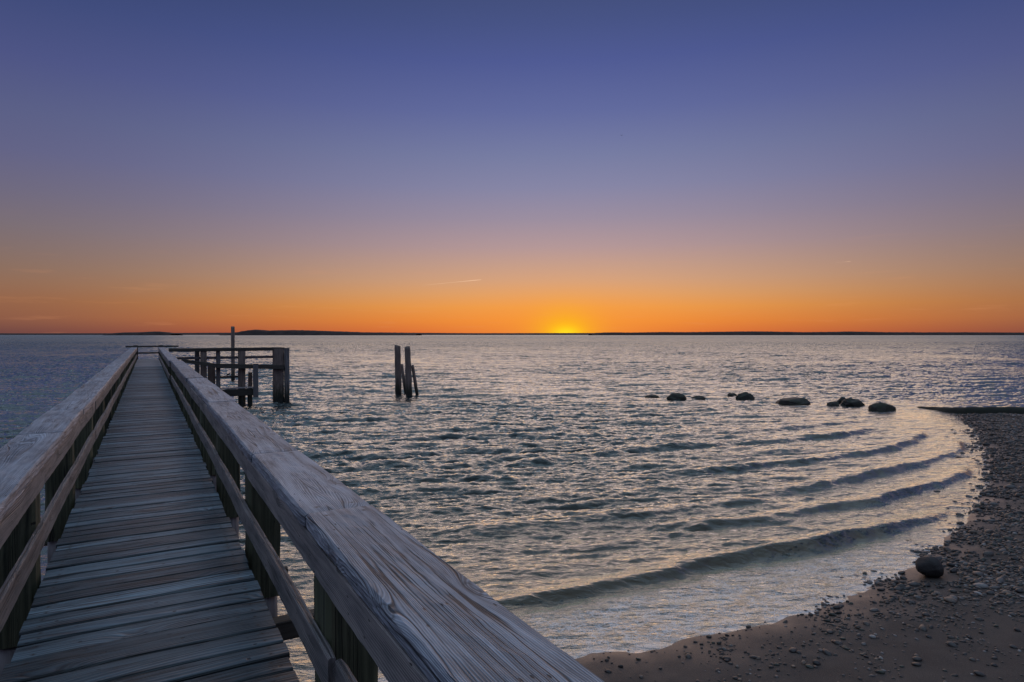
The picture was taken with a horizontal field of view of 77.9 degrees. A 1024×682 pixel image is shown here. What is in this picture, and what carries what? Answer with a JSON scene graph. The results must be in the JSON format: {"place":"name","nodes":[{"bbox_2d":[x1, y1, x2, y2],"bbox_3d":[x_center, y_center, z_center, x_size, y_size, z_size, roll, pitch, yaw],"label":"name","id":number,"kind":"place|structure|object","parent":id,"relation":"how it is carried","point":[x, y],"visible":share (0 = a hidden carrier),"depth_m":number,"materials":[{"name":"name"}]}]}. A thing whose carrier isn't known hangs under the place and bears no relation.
{"place":"outdoors","nodes":[
{"label":"outdoors","id":0,"kind":"place"},
{"bbox_2d":[0,335,1023,681],"bbox_3d":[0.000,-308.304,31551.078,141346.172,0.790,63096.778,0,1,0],"label":"sea water","id":1,"kind":"structure","parent":0,"point":[478,455],"depth_m":27.19,"materials":[{"name":"blue liquid"}]},
{"bbox_2d":[105,331,181,334],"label":"island woodland","id":2,"kind":"object","parent":1,"relation":"on","point":[147,333],"visible":0.84,"depth_m":4229.83,"materials":[{"name":"plant"}]},
{"bbox_2d":[169,347,289,406],"bbox_3d":[-16.329,3.461,36.929,6.464,6.146,1.866,0,1,-25],"label":"dock","id":3,"kind":"object","parent":1,"relation":"in","point":[280,373],"visible":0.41,"depth_m":37.08,"materials":[{"name":"grey wood"}]},
{"bbox_2d":[231,326,234,379],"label":"mooring pile","id":4,"kind":"object","parent":1,"relation":"in","point":[232,346],"visible":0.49,"depth_m":56.57,"materials":[{"name":"brown wood"}]},
{"bbox_2d":[0,332,591,334],"bbox_3d":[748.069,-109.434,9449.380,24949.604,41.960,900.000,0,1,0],"label":"coast hills","id":5,"kind":"structure","parent":1,"relation":"on","point":[379,332],"depth_m":9143.68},
{"bbox_2d":[222,330,420,334],"bbox_3d":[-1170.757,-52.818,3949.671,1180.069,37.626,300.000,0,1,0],"label":"headland woodland","id":6,"kind":"object","parent":1,"relation":"on","point":[281,332],"visible":0.87,"depth_m":3841.73,"materials":[{"name":"plant"}]},
{"bbox_2d":[394,345,401,394],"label":"old pile","id":7,"kind":"object","parent":1,"relation":"in","point":[398,382],"visible":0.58,"depth_m":42.50,"materials":[{"name":"brown wood"}]},
{"bbox_2d":[401,364,405,393],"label":"old pile","id":8,"kind":"object","parent":1,"relation":"in","point":[402,374],"visible":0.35,"depth_m":44.20,"materials":[{"name":"brown wood"}]},
{"bbox_2d":[645,394,658,397],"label":"sea boulder","id":9,"kind":"object","parent":1,"relation":"in","point":[651,396],"visible":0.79,"depth_m":41.51,"materials":[{"name":"grey stone"}]},
{"bbox_2d":[667,393,686,399],"bbox_3d":[10.457,3.678,40.066,1.298,0.821,0.880,0,1,0],"label":"sea boulder","id":10,"kind":"object","parent":1,"relation":"in","point":[676,396],"visible":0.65,"depth_m":39.79,"materials":[{"name":"grey stone"}]},
{"bbox_2d":[690,396,705,398],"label":"sea boulder","id":11,"kind":"object","parent":1,"relation":"in","point":[699,397],"visible":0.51,"depth_m":40.27,"materials":[{"name":"grey stone"}]},
{"bbox_2d":[736,392,754,399],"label":"sea boulder","id":12,"kind":"object","parent":1,"relation":"in","point":[744,396],"visible":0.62,"depth_m":40.13,"materials":[{"name":"grey stone"}]},
{"bbox_2d":[776,397,810,404],"bbox_3d":[16.583,3.726,37.299,1.924,0.819,1.390,0,1,0],"label":"sea boulder","id":13,"kind":"object","parent":1,"relation":"in","point":[794,401],"visible":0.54,"depth_m":36.89,"materials":[{"name":"grey stone"}]},
{"bbox_2d":[589,331,1023,334],"bbox_3d":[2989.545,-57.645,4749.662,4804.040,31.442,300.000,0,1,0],"label":"shore woodland","id":14,"kind":"object","parent":1,"relation":"on","point":[809,333],"visible":0.88,"depth_m":4642.16,"materials":[{"name":"plant"}]},
{"bbox_2d":[827,401,838,405],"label":"sea boulder","id":15,"kind":"object","parent":1,"relation":"in","point":[834,403],"visible":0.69,"depth_m":36.44,"materials":[{"name":"grey stone"}]},
{"bbox_2d":[837,397,845,403],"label":"sea boulder","id":16,"kind":"object","parent":1,"relation":"in","point":[840,400],"visible":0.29,"depth_m":37.73,"materials":[{"name":"grey stone"}]},
{"bbox_2d":[0,0,1023,332],"label":"sky","id":17,"kind":"structure","parent":0,"point":[173,166],"materials":[{"name":"blue"}]},
{"bbox_2d":[277,408,1023,681],"bbox_3d":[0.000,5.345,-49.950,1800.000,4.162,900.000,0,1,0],"label":"beach ground","id":18,"kind":"structure","parent":0,"point":[938,657],"depth_m":9.33,"materials":[{"name":"sand"}]},
{"bbox_2d":[0,345,603,681],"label":"wooden pier","id":19,"kind":"structure","parent":18,"relation":"on","point":[133,463],"depth_m":3.72,"materials":[{"name":"grey wood"}]},
{"bbox_2d":[404,346,411,395],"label":"old pile","id":20,"kind":"object","parent":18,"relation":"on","point":[408,380],"visible":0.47,"depth_m":41.55,"materials":[{"name":"brown wood"}]},
{"bbox_2d":[411,365,418,394],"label":"old pile","id":21,"kind":"object","parent":18,"relation":"on","point":[414,380],"visible":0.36,"depth_m":42.01,"materials":[{"name":"brown wood"}]},
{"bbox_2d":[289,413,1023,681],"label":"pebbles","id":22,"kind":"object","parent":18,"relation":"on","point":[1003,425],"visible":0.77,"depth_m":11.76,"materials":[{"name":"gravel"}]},
{"bbox_2d":[789,647,796,652],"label":"cobble","id":23,"kind":"object","parent":18,"relation":"on","point":[793,649],"visible":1,"depth_m":7.87,"materials":[{"name":"stone"}]},
{"bbox_2d":[812,660,820,665],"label":"cobble","id":24,"kind":"object","parent":18,"relation":"on","point":[817,662],"visible":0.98,"depth_m":7.50,"materials":[{"name":"stone"}]},
{"bbox_2d":[823,648,832,655],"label":"cobble","id":25,"kind":"object","parent":18,"relation":"on","point":[827,652],"visible":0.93,"depth_m":7.75,"materials":[{"name":"stone"}]},
{"bbox_2d":[833,640,841,644],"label":"cobble","id":26,"kind":"object","parent":18,"relation":"on","point":[836,642],"visible":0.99,"depth_m":8.04,"materials":[{"name":"stone"}]},
{"bbox_2d":[840,398,864,406],"bbox_3d":[19.780,3.777,36.847,1.519,0.986,1.028,0,1,-18],"label":"sea boulder","id":27,"kind":"object","parent":18,"relation":"on","point":[851,402],"visible":0.56,"depth_m":36.44,"materials":[{"name":"grey stone"}]},
{"bbox_2d":[869,608,878,611],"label":"cobble","id":28,"kind":"object","parent":18,"relation":"on","point":[874,609],"visible":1,"depth_m":9.14,"materials":[{"name":"stone"}]},
{"bbox_2d":[868,402,895,414],"bbox_3d":[20.074,3.747,34.389,1.386,0.864,0.850,0,1,-15],"label":"sea boulder","id":29,"kind":"object","parent":18,"relation":"on","point":[880,406],"visible":0.59,"depth_m":34.11,"materials":[{"name":"grey stone"}]},
{"bbox_2d":[894,586,902,590],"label":"cobble","id":30,"kind":"object","parent":18,"relation":"on","point":[898,588],"visible":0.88,"depth_m":9.98,"materials":[{"name":"stone"}]},
{"bbox_2d":[908,581,918,586],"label":"cobble","id":31,"kind":"object","parent":18,"relation":"on","point":[913,583],"visible":0.89,"depth_m":10.15,"materials":[{"name":"stone"}]},
{"bbox_2d":[911,662,920,666],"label":"cobble","id":32,"kind":"object","parent":18,"relation":"on","point":[915,664],"visible":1,"depth_m":7.28,"materials":[{"name":"stone"}]},
{"bbox_2d":[912,656,922,660],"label":"cobble","id":33,"kind":"object","parent":18,"relation":"on","point":[915,658],"visible":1,"depth_m":7.42,"materials":[{"name":"stone"}]},
{"bbox_2d":[919,625,926,631],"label":"cobble","id":34,"kind":"object","parent":18,"relation":"on","point":[923,628],"visible":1,"depth_m":8.34,"materials":[{"name":"stone"}]},
{"bbox_2d":[915,556,943,577],"bbox_3d":[6.950,3.748,10.558,0.395,0.350,0.417,0,1,28],"label":"beach boulder","id":35,"kind":"object","parent":18,"relation":"on","point":[931,566],"visible":1,"depth_m":10.42,"materials":[{"name":"grey stone"}]},
{"bbox_2d":[943,597,957,602],"bbox_3d":[6.467,3.814,9.333,0.198,0.076,0.182,0,1,0],"label":"cobble","id":36,"kind":"object","parent":18,"relation":"on","point":[948,599],"visible":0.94,"depth_m":9.30,"materials":[{"name":"stone"}]},
{"bbox_2d":[946,562,954,566],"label":"cobble","id":37,"kind":"object","parent":18,"relation":"on","point":[950,564],"visible":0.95,"depth_m":10.99,"materials":[{"name":"stone"}]},
{"bbox_2d":[947,641,957,646],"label":"cobble","id":38,"kind":"object","parent":18,"relation":"on","point":[950,644],"visible":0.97,"depth_m":7.79,"materials":[{"name":"stone"}]},
{"bbox_2d":[949,568,956,572],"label":"cobble","id":39,"kind":"object","parent":18,"relation":"on","point":[952,570],"visible":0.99,"depth_m":10.64,"materials":[{"name":"stone"}]},
{"bbox_2d":[916,406,1023,413],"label":"groyne","id":40,"kind":"object","parent":18,"relation":"on","point":[991,409],"visible":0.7,"depth_m":32.22,"materials":[{"name":"grey stone"}]},
{"bbox_2d":[972,571,983,575],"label":"cobble","id":41,"kind":"object","parent":18,"relation":"on","point":[976,573],"visible":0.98,"depth_m":10.41,"materials":[{"name":"stone"}]},
{"bbox_2d":[973,670,985,676],"bbox_3d":[5.168,3.679,7.002,0.115,0.062,0.091,0,1,0],"label":"cobble","id":42,"kind":"object","parent":18,"relation":"on","point":[979,673],"visible":1,"depth_m":6.98,"materials":[{"name":"stone"}]},
{"bbox_2d":[973,583,988,588],"bbox_3d":[7.312,3.825,9.892,0.192,0.106,0.230,0,1,0],"label":"cobble","id":43,"kind":"object","parent":18,"relation":"on","point":[983,585],"visible":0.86,"depth_m":9.83,"materials":[{"name":"stone"}]},
{"bbox_2d":[982,551,993,556],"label":"cobble","id":44,"kind":"object","parent":18,"relation":"on","point":[989,553],"visible":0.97,"depth_m":11.33,"materials":[{"name":"stone"}]},
{"bbox_2d":[986,590,994,594],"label":"cobble","id":45,"kind":"object","parent":18,"relation":"on","point":[989,592],"visible":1,"depth_m":9.53,"materials":[{"name":"stone"}]},
{"bbox_2d":[990,585,999,588],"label":"cobble","id":46,"kind":"object","parent":18,"relation":"on","point":[994,587],"visible":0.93,"depth_m":9.74,"materials":[{"name":"stone"}]},
{"bbox_2d":[996,577,1003,582],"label":"cobble","id":47,"kind":"object","parent":18,"relation":"on","point":[1000,579],"visible":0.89,"depth_m":10.01,"materials":[{"name":"stone"}]},
{"bbox_2d":[1002,536,1012,539],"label":"cobble","id":48,"kind":"object","parent":18,"relation":"on","point":[1007,538],"visible":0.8,"depth_m":12.19,"materials":[{"name":"stone"}]},
{"bbox_2d":[1004,484,1015,488],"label":"cobble","id":49,"kind":"object","parent":18,"relation":"on","point":[1009,486],"visible":0.83,"depth_m":16.47,"materials":[{"name":"stone"}]},
{"bbox_2d":[1015,588,1022,592],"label":"cobble","id":50,"kind":"object","parent":18,"relation":"on","point":[1017,590],"visible":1,"depth_m":9.52,"materials":[{"name":"stone"}]}
]}

